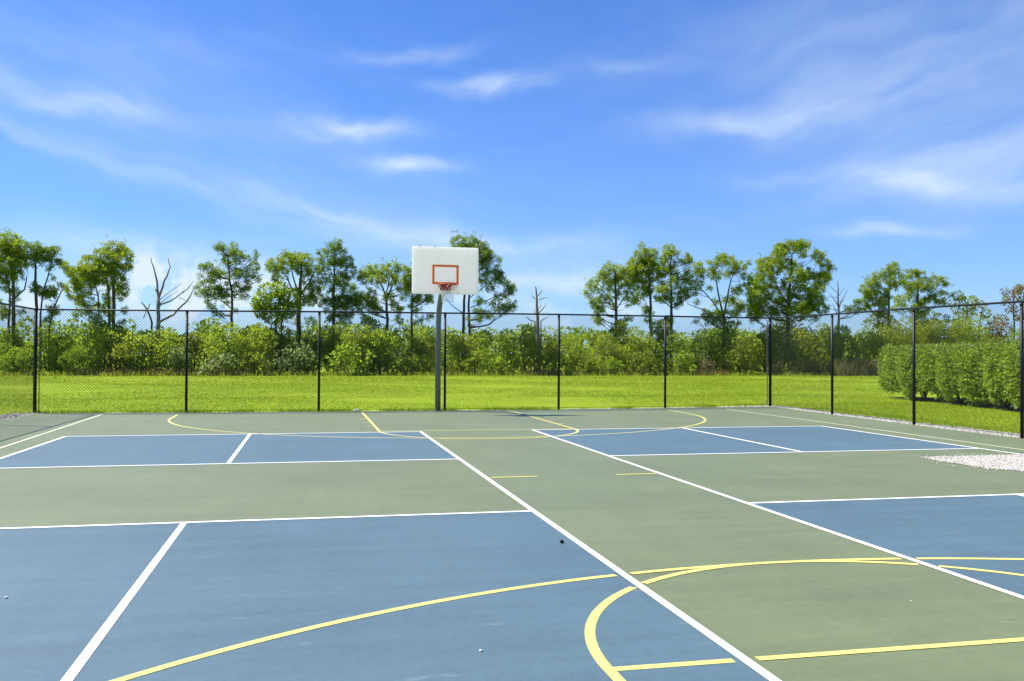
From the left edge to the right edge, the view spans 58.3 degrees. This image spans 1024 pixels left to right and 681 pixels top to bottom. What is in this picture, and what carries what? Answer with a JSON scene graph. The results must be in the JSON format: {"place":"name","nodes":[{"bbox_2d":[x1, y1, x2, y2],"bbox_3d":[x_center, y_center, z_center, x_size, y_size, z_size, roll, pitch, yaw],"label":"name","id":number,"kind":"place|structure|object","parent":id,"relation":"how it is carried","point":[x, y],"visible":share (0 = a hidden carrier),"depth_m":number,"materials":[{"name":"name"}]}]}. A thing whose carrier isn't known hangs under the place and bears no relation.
{"place":"outdoors","nodes":[
{"label":"outdoors","id":0,"kind":"place"},
{"bbox_2d":[74,366,728,375],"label":"dry grass","id":1,"kind":"structure","parent":0,"point":[477,369],"depth_m":61.28,"materials":[{"name":"plant"}]},
{"bbox_2d":[0,370,850,375],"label":"rough grass","id":2,"kind":"structure","parent":0,"point":[386,373],"depth_m":63.06,"materials":[{"name":"green plant"}]},
{"bbox_2d":[0,355,1019,433],"bbox_3d":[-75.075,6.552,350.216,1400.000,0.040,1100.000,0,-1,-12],"label":"lawn","id":3,"kind":"structure","parent":0,"point":[466,401],"depth_m":34.36,"materials":[{"name":"green plant"}]},
{"bbox_2d":[0,345,24,373],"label":"shrub","id":4,"kind":"object","parent":3,"relation":"on","point":[7,347],"visible":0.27,"depth_m":59.75,"materials":[{"name":"green plant"}]},
{"bbox_2d":[0,226,31,372],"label":"pine tree","id":5,"kind":"object","parent":3,"relation":"on","point":[12,258],"visible":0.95,"depth_m":61.78,"materials":[{"name":"green plant"}]},
{"bbox_2d":[0,346,32,374],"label":"shrub","id":6,"kind":"object","parent":3,"relation":"on","point":[23,355],"visible":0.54,"depth_m":59.00,"materials":[{"name":"green plant"}]},
{"bbox_2d":[0,302,36,418],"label":"chain link fence","id":7,"kind":"object","parent":3,"relation":"on","point":[12,305],"visible":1,"depth_m":20.33,"materials":[{"name":"black metal"}]},
{"bbox_2d":[21,239,66,371],"bbox_3d":[-31.542,-2.238,61.849,3.068,9.099,1.830,0,-1,-12],"label":"pine tree","id":8,"kind":"object","parent":3,"relation":"on","point":[40,254],"visible":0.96,"depth_m":61.65,"materials":[{"name":"green plant"}]},
{"bbox_2d":[27,327,77,374],"bbox_3d":[-30.338,0.768,60.518,3.380,3.402,2.487,0,-1,-12],"label":"shrub","id":9,"kind":"object","parent":3,"relation":"on","point":[52,350],"visible":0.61,"depth_m":60.24,"materials":[{"name":"green plant"}]},
{"bbox_2d":[53,344,103,374],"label":"shrub","id":10,"kind":"object","parent":3,"relation":"on","point":[80,356],"visible":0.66,"depth_m":59.47,"materials":[{"name":"green plant"}]},
{"bbox_2d":[55,235,134,342],"bbox_3d":[-28.863,-2.572,63.736,5.139,9.868,3.602,0,-1,-12],"label":"pine tree","id":11,"kind":"object","parent":3,"relation":"on","point":[78,274],"visible":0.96,"depth_m":63.54,"materials":[{"name":"green plant"}]},
{"bbox_2d":[78,318,121,366],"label":"shrub","id":12,"kind":"object","parent":3,"relation":"on","point":[99,322],"visible":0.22,"depth_m":62.73,"materials":[{"name":"green plant"}]},
{"bbox_2d":[77,324,123,372],"bbox_3d":[-27.465,0.661,61.538,3.601,3.605,2.654,0,-1,-12],"label":"shrub","id":13,"kind":"object","parent":3,"relation":"on","point":[94,335],"visible":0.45,"depth_m":61.16,"materials":[{"name":"green plant"}]},
{"bbox_2d":[103,341,135,373],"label":"shrub","id":14,"kind":"object","parent":3,"relation":"on","point":[124,365],"visible":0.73,"depth_m":60.43,"materials":[{"name":"green plant"}]},
{"bbox_2d":[110,328,159,373],"bbox_3d":[-25.174,0.801,61.635,3.227,3.280,2.627,0,-1,-12],"label":"shrub","id":15,"kind":"object","parent":3,"relation":"on","point":[132,342],"visible":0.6,"depth_m":61.36,"materials":[{"name":"green plant"}]},
{"bbox_2d":[141,302,152,369],"bbox_3d":[-24.807,-0.137,62.529,0.707,4.982,0.618,0,-1,31],"label":"dead tree","id":16,"kind":"object","parent":3,"relation":"on","point":[151,324],"visible":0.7,"depth_m":62.55,"materials":[{"name":"wood"}]},
{"bbox_2d":[141,328,188,372],"bbox_3d":[-23.286,0.829,61.803,3.564,3.437,2.876,0,-1,-12],"label":"shrub","id":17,"kind":"object","parent":3,"relation":"on","point":[157,342],"visible":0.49,"depth_m":61.54,"materials":[{"name":"green plant"}]},
{"bbox_2d":[150,257,195,366],"bbox_3d":[-23.386,-1.692,63.321,3.135,8.132,1.037,0,-1,-12],"label":"dead tree","id":18,"kind":"object","parent":3,"relation":"on","point":[158,303],"visible":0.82,"depth_m":63.05,"materials":[{"name":"wood"}]},
{"bbox_2d":[165,344,192,371],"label":"shrub","id":19,"kind":"object","parent":3,"relation":"on","point":[176,360],"visible":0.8,"depth_m":60.74,"materials":[{"name":"green plant"}]},
{"bbox_2d":[174,331,213,371],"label":"shrub","id":20,"kind":"object","parent":3,"relation":"on","point":[197,337],"visible":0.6,"depth_m":62.63,"materials":[{"name":"green plant"}]},
{"bbox_2d":[197,351,240,375],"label":"shrub","id":21,"kind":"object","parent":3,"relation":"on","point":[205,366],"visible":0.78,"depth_m":60.86,"materials":[{"name":"green plant"}]},
{"bbox_2d":[196,321,246,372],"bbox_3d":[-19.647,0.612,62.477,3.813,3.879,3.086,0,-1,-12],"label":"shrub","id":22,"kind":"object","parent":3,"relation":"on","point":[238,332],"visible":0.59,"depth_m":62.28,"materials":[{"name":"green plant"}]},
{"bbox_2d":[192,240,262,353],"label":"pine tree","id":23,"kind":"object","parent":3,"relation":"on","point":[216,273],"visible":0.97,"depth_m":66.08,"materials":[{"name":"green plant"}]},
{"bbox_2d":[237,351,273,374],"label":"shrub","id":24,"kind":"object","parent":3,"relation":"on","point":[243,365],"visible":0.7,"depth_m":61.54,"materials":[{"name":"green plant"}]},
{"bbox_2d":[234,324,278,373],"bbox_3d":[-17.523,0.611,62.974,3.186,3.684,2.512,0,-1,-12],"label":"shrub","id":25,"kind":"object","parent":3,"relation":"on","point":[257,344],"visible":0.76,"depth_m":62.77,"materials":[{"name":"green plant"}]},
{"bbox_2d":[249,280,301,372],"bbox_3d":[-16.754,-0.955,65.118,3.648,6.772,2.472,0,-1,-12],"label":"leafy tree","id":26,"kind":"object","parent":3,"relation":"on","point":[280,293],"visible":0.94,"depth_m":64.92,"materials":[{"name":"green plant"}]},
{"bbox_2d":[261,323,299,373],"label":"shrub","id":27,"kind":"object","parent":3,"relation":"on","point":[286,342],"visible":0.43,"depth_m":64.59,"materials":[{"name":"green plant"}]},
{"bbox_2d":[265,341,315,373],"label":"shrub","id":28,"kind":"object","parent":3,"relation":"on","point":[282,367],"visible":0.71,"depth_m":62.39,"materials":[{"name":"green plant"}]},
{"bbox_2d":[264,245,324,342],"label":"pine tree","id":29,"kind":"object","parent":3,"relation":"on","point":[296,263],"visible":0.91,"depth_m":66.71,"materials":[{"name":"green plant"}]},
{"bbox_2d":[289,329,332,373],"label":"shrub","id":30,"kind":"object","parent":3,"relation":"on","point":[315,345],"visible":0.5,"depth_m":64.56,"materials":[{"name":"green plant"}]},
{"bbox_2d":[316,323,349,371],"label":"shrub","id":31,"kind":"object","parent":3,"relation":"on","point":[329,335],"visible":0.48,"depth_m":65.35,"materials":[{"name":"green plant"}]},
{"bbox_2d":[313,238,363,374],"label":"pine tree","id":32,"kind":"object","parent":3,"relation":"on","point":[341,301],"visible":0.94,"depth_m":66.51,"materials":[{"name":"green plant"}]},
{"bbox_2d":[325,341,376,375],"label":"shrub","id":33,"kind":"object","parent":3,"relation":"on","point":[357,356],"visible":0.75,"depth_m":62.87,"materials":[{"name":"green plant"}]},
{"bbox_2d":[336,322,390,374],"bbox_3d":[-10.464,0.615,64.875,4.171,3.943,2.773,0,-1,-12],"label":"shrub","id":34,"kind":"object","parent":3,"relation":"on","point":[365,336],"visible":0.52,"depth_m":64.29,"materials":[{"name":"green plant"}]},
{"bbox_2d":[358,315,383,372],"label":"shrub","id":35,"kind":"object","parent":3,"relation":"on","point":[368,320],"visible":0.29,"depth_m":65.73,"materials":[{"name":"green plant"}]},
{"bbox_2d":[49,407,700,413],"bbox_3d":[-2.934,1.789,23.433,16.887,0.057,0.488,0,-1,-13],"label":"gravel fringe","id":36,"kind":"object","parent":3,"relation":"on","point":[537,409],"visible":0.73,"depth_m":24.58,"materials":[{"name":"grey gravel"}]},
{"bbox_2d":[348,256,411,371],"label":"pine tree","id":37,"kind":"object","parent":3,"relation":"on","point":[365,300],"visible":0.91,"depth_m":66.76,"materials":[{"name":"green plant"}]},
{"bbox_2d":[363,328,398,374],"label":"shrub","id":38,"kind":"object","parent":3,"relation":"on","point":[379,348],"visible":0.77,"depth_m":64.14,"materials":[{"name":"green plant"}]},
{"bbox_2d":[382,342,420,374],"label":"shrub","id":39,"kind":"object","parent":3,"relation":"on","point":[403,370],"visible":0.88,"depth_m":64.15,"materials":[{"name":"green plant"}]},
{"bbox_2d":[33,307,771,412],"bbox_3d":[-1.882,0.560,23.772,19.316,2.674,0.583,0,-1,-14],"label":"chain link fence","id":40,"kind":"object","parent":3,"relation":"on","point":[444,354],"visible":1,"depth_m":23.34,"materials":[{"name":"black metal"}]},
{"bbox_2d":[400,272,435,363],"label":"pine tree","id":41,"kind":"object","parent":3,"relation":"on","point":[417,298],"visible":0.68,"depth_m":66.60,"materials":[{"name":"green plant"}]},
{"bbox_2d":[407,332,443,374],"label":"shrub","id":42,"kind":"object","parent":3,"relation":"on","point":[422,348],"visible":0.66,"depth_m":65.61,"materials":[{"name":"green plant"}]},
{"bbox_2d":[441,332,485,373],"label":"shrub","id":43,"kind":"object","parent":3,"relation":"on","point":[467,349],"visible":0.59,"depth_m":66.18,"materials":[{"name":"green plant"}]},
{"bbox_2d":[460,350,492,374],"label":"shrub","id":44,"kind":"object","parent":3,"relation":"on","point":[475,359],"visible":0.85,"depth_m":65.08,"materials":[{"name":"green plant"}]},
{"bbox_2d":[446,229,518,368],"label":"pine tree","id":45,"kind":"object","parent":3,"relation":"on","point":[486,258],"visible":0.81,"depth_m":67.28,"materials":[{"name":"green plant"}]},
{"bbox_2d":[486,355,513,374],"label":"shrub","id":46,"kind":"object","parent":3,"relation":"on","point":[493,363],"visible":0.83,"depth_m":65.19,"materials":[{"name":"green plant"}]},
{"bbox_2d":[0,323,1003,374],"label":"thicket","id":47,"kind":"object","parent":3,"relation":"on","point":[484,343],"visible":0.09,"depth_m":68.13,"materials":[{"name":"green plant"}]},
{"bbox_2d":[0,316,1005,363],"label":"distant wood","id":48,"kind":"object","parent":3,"relation":"on","point":[69,329],"visible":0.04,"depth_m":136.00,"materials":[{"name":"green plant"}]},
{"bbox_2d":[483,327,523,372],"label":"shrub","id":49,"kind":"object","parent":3,"relation":"on","point":[510,345],"visible":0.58,"depth_m":67.18,"materials":[{"name":"green plant"}]},
{"bbox_2d":[515,325,547,370],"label":"shrub","id":50,"kind":"object","parent":3,"relation":"on","point":[523,337],"visible":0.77,"depth_m":66.69,"materials":[{"name":"green plant"}]},
{"bbox_2d":[527,286,546,369],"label":"dead tree","id":51,"kind":"object","parent":3,"relation":"on","point":[538,338],"visible":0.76,"depth_m":67.76,"materials":[{"name":"wood"}]},
{"bbox_2d":[538,334,564,372],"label":"shrub","id":52,"kind":"object","parent":3,"relation":"on","point":[548,347],"visible":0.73,"depth_m":67.35,"materials":[{"name":"green plant"}]},
{"bbox_2d":[555,338,588,372],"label":"shrub","id":53,"kind":"object","parent":3,"relation":"on","point":[572,364],"visible":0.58,"depth_m":67.77,"materials":[{"name":"green plant"}]},
{"bbox_2d":[575,351,600,374],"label":"shrub","id":54,"kind":"object","parent":3,"relation":"on","point":[588,366],"visible":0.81,"depth_m":66.76,"materials":[{"name":"green plant"}]},
{"bbox_2d":[589,331,625,373],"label":"shrub","id":55,"kind":"object","parent":3,"relation":"on","point":[601,344],"visible":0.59,"depth_m":68.42,"materials":[{"name":"green plant"}]},
{"bbox_2d":[596,355,623,374],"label":"shrub","id":56,"kind":"object","parent":3,"relation":"on","point":[613,362],"visible":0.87,"depth_m":66.89,"materials":[{"name":"green plant"}]},
{"bbox_2d":[580,260,640,341],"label":"pine tree","id":57,"kind":"object","parent":3,"relation":"on","point":[624,273],"visible":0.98,"depth_m":71.50,"materials":[{"name":"green plant"}]},
{"bbox_2d":[607,319,633,371],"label":"shrub","id":58,"kind":"object","parent":3,"relation":"on","point":[618,330],"visible":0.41,"depth_m":70.48,"materials":[{"name":"green plant"}]},
{"bbox_2d":[616,326,662,373],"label":"shrub","id":59,"kind":"object","parent":3,"relation":"on","point":[634,348],"visible":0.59,"depth_m":68.78,"materials":[{"name":"green plant"}]},
{"bbox_2d":[623,348,656,372],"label":"shrub","id":60,"kind":"object","parent":3,"relation":"on","point":[640,366],"visible":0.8,"depth_m":67.68,"materials":[{"name":"green plant"}]},
{"bbox_2d":[625,241,668,369],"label":"pine tree","id":61,"kind":"object","parent":3,"relation":"on","point":[647,259],"visible":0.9,"depth_m":72.92,"materials":[{"name":"green plant"}]},
{"bbox_2d":[645,318,676,372],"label":"shrub","id":62,"kind":"object","parent":3,"relation":"on","point":[655,330],"visible":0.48,"depth_m":71.04,"materials":[{"name":"green plant"}]},
{"bbox_2d":[655,333,690,374],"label":"shrub","id":63,"kind":"object","parent":3,"relation":"on","point":[671,348],"visible":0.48,"depth_m":69.72,"materials":[{"name":"green plant"}]},
{"bbox_2d":[653,238,693,370],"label":"pine tree","id":64,"kind":"object","parent":3,"relation":"on","point":[670,268],"visible":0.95,"depth_m":71.97,"materials":[{"name":"green plant"}]},
{"bbox_2d":[666,350,697,375],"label":"shrub","id":65,"kind":"object","parent":3,"relation":"on","point":[682,368],"visible":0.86,"depth_m":68.28,"materials":[{"name":"green plant"}]},
{"bbox_2d":[697,355,716,371],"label":"shrub","id":66,"kind":"object","parent":3,"relation":"on","point":[705,364],"visible":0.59,"depth_m":69.29,"materials":[{"name":"green plant"}]},
{"bbox_2d":[688,327,727,369],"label":"shrub","id":67,"kind":"object","parent":3,"relation":"on","point":[704,344],"visible":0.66,"depth_m":70.45,"materials":[{"name":"green plant"}]},
{"bbox_2d":[678,252,751,368],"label":"pine tree","id":68,"kind":"object","parent":3,"relation":"on","point":[735,265],"visible":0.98,"depth_m":72.28,"materials":[{"name":"green plant"}]},
{"bbox_2d":[710,318,738,372],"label":"shrub","id":69,"kind":"object","parent":3,"relation":"on","point":[726,331],"visible":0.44,"depth_m":72.03,"materials":[{"name":"green plant"}]},
{"bbox_2d":[717,332,766,374],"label":"shrub","id":70,"kind":"object","parent":3,"relation":"on","point":[743,355],"visible":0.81,"depth_m":70.05,"materials":[{"name":"green plant"}]},
{"bbox_2d":[749,325,792,371],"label":"shrub","id":71,"kind":"object","parent":3,"relation":"on","point":[765,339],"visible":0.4,"depth_m":71.93,"materials":[{"name":"green plant"}]},
{"bbox_2d":[768,316,806,368],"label":"shrub","id":72,"kind":"object","parent":3,"relation":"on","point":[785,323],"visible":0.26,"depth_m":73.13,"materials":[{"name":"green plant"}]},
{"bbox_2d":[742,238,837,370],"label":"pine tree","id":73,"kind":"object","parent":3,"relation":"on","point":[805,305],"visible":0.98,"depth_m":72.43,"materials":[{"name":"green plant"}]},
{"bbox_2d":[766,326,829,374],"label":"shrub","id":74,"kind":"object","parent":3,"relation":"on","point":[801,347],"visible":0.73,"depth_m":70.95,"materials":[{"name":"green plant"}]},
{"bbox_2d":[815,322,836,369],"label":"shrub","id":75,"kind":"object","parent":3,"relation":"on","point":[824,330],"visible":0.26,"depth_m":74.16,"materials":[{"name":"green plant"}]},
{"bbox_2d":[822,324,855,362],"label":"shrub","id":76,"kind":"object","parent":3,"relation":"on","point":[841,340],"visible":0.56,"depth_m":72.31,"materials":[{"name":"green plant"}]},
{"bbox_2d":[829,281,861,361],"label":"dead tree","id":77,"kind":"object","parent":3,"relation":"on","point":[854,307],"visible":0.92,"depth_m":74.59,"materials":[{"name":"brown plant"}]},
{"bbox_2d":[846,330,889,365],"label":"shrub","id":78,"kind":"object","parent":3,"relation":"on","point":[870,344],"visible":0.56,"depth_m":72.22,"materials":[{"name":"green plant"}]},
{"bbox_2d":[853,261,906,338],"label":"pine tree","id":79,"kind":"object","parent":3,"relation":"on","point":[868,294],"visible":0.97,"depth_m":74.86,"materials":[{"name":"green plant"}]},
{"bbox_2d":[859,312,901,364],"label":"shrub","id":80,"kind":"object","parent":3,"relation":"on","point":[876,324],"visible":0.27,"depth_m":74.36,"materials":[{"name":"green plant"}]},
{"bbox_2d":[770,300,1023,438],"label":"chain link fence","id":81,"kind":"object","parent":3,"relation":"on","point":[1021,369],"visible":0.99,"depth_m":19.45,"materials":[{"name":"black metal"}]},
{"bbox_2d":[878,315,925,357],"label":"shrub","id":82,"kind":"object","parent":3,"relation":"on","point":[901,337],"visible":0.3,"depth_m":72.39,"materials":[{"name":"green plant"}]},
{"bbox_2d":[890,268,955,335],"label":"pine tree","id":83,"kind":"object","parent":3,"relation":"on","point":[915,287],"visible":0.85,"depth_m":76.86,"materials":[{"name":"green plant"}]},
{"bbox_2d":[906,310,941,344],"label":"shrub","id":84,"kind":"object","parent":3,"relation":"on","point":[921,319],"visible":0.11,"depth_m":74.84,"materials":[{"name":"green plant"}]},
{"bbox_2d":[911,318,961,344],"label":"shrub","id":85,"kind":"object","parent":3,"relation":"on","point":[932,327],"visible":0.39,"depth_m":73.00,"materials":[{"name":"green plant"}]},
{"bbox_2d":[895,397,1019,410],"bbox_3d":[14.302,1.905,25.317,1.503,0.001,15.200,0,-1,-1],"label":"soil bed","id":86,"kind":"object","parent":3,"relation":"on","point":[955,402],"visible":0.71,"depth_m":28.47,"materials":[{"name":"brown soil"}]},
{"bbox_2d":[873,340,1019,408],"bbox_3d":[14.237,0.978,25.441,2.473,2.136,15.966,0,-1,-1],"label":"hedge","id":87,"kind":"object","parent":86,"relation":"on","point":[995,352],"visible":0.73,"depth_m":27.56,"materials":[{"name":"green plant"}]},
{"bbox_2d":[943,310,984,342],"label":"shrub","id":88,"kind":"object","parent":3,"relation":"on","point":[961,316],"visible":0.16,"depth_m":75.39,"materials":[{"name":"green plant"}]},
{"bbox_2d":[942,317,989,344],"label":"shrub","id":89,"kind":"object","parent":3,"relation":"on","point":[968,333],"visible":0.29,"depth_m":72.91,"materials":[{"name":"green plant"}]},
{"bbox_2d":[947,290,999,339],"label":"leafy tree","id":90,"kind":"object","parent":3,"relation":"on","point":[961,298],"visible":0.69,"depth_m":77.25,"materials":[{"name":"green plant"}]},
{"bbox_2d":[983,335,1003,342],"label":"shrub","id":91,"kind":"object","parent":3,"relation":"on","point":[993,339],"visible":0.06,"depth_m":74.11,"materials":[{"name":"green plant"}]},
{"bbox_2d":[983,320,1012,342],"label":"shrub","id":92,"kind":"object","parent":3,"relation":"on","point":[998,332],"visible":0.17,"depth_m":76.01,"materials":[{"name":"green plant"}]},
{"bbox_2d":[994,284,1023,337],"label":"leafy tree","id":93,"kind":"object","parent":3,"relation":"on","point":[1018,289],"visible":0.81,"depth_m":75.33,"materials":[{"name":"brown plant"}]},
{"bbox_2d":[1003,328,1019,341],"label":"shrub","id":94,"kind":"object","parent":3,"relation":"on","point":[1013,335],"visible":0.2,"depth_m":74.42,"materials":[{"name":"green plant"}]},
{"bbox_2d":[0,406,1023,680],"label":"court surface","id":95,"kind":"object","parent":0,"point":[742,544],"visible":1,"depth_m":6.83,"materials":[{"name":"blue paint"}]},
{"bbox_2d":[412,245,478,410],"bbox_3d":[-1.730,-0.213,22.536,1.460,4.183,1.399,0,-1,36],"label":"basketball hoop","id":96,"kind":"object","parent":95,"relation":"on","point":[442,272],"visible":0.99,"depth_m":22.40,"materials":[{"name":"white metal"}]},
{"bbox_2d":[911,453,1023,474],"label":"gravel","id":97,"kind":"structure","parent":95,"relation":"on","point":[994,462],"depth_m":12.59,"materials":[{"name":"grey gravel"}]},
{"bbox_2d":[0,0,1023,356],"label":"sky","id":98,"kind":"structure","parent":0,"point":[569,135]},
{"bbox_2d":[764,356,881,375],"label":"tan grass","id":99,"kind":"structure","parent":0,"point":[836,368],"depth_m":69.95,"materials":[{"name":"plant"}]},
{"label":"gravel bank","id":100,"kind":"structure","parent":0,"visible":0},
{"bbox_2d":[0,412,48,419],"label":"gravel corner","id":101,"kind":"object","parent":100,"relation":"on","point":[18,415],"visible":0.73,"depth_m":20.80,"materials":[{"name":"grey gravel"}]},
{"label":"gravel strip","id":102,"kind":"structure","parent":0,"visible":0},
{"bbox_2d":[704,405,1019,437],"bbox_3d":[7.625,1.796,20.662,2.772,0.072,11.508,0,-1,-12],"label":"gravel edging","id":103,"kind":"object","parent":102,"relation":"on","point":[937,426],"visible":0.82,"depth_m":19.90,"materials":[{"name":"grey gravel"}]}
]}

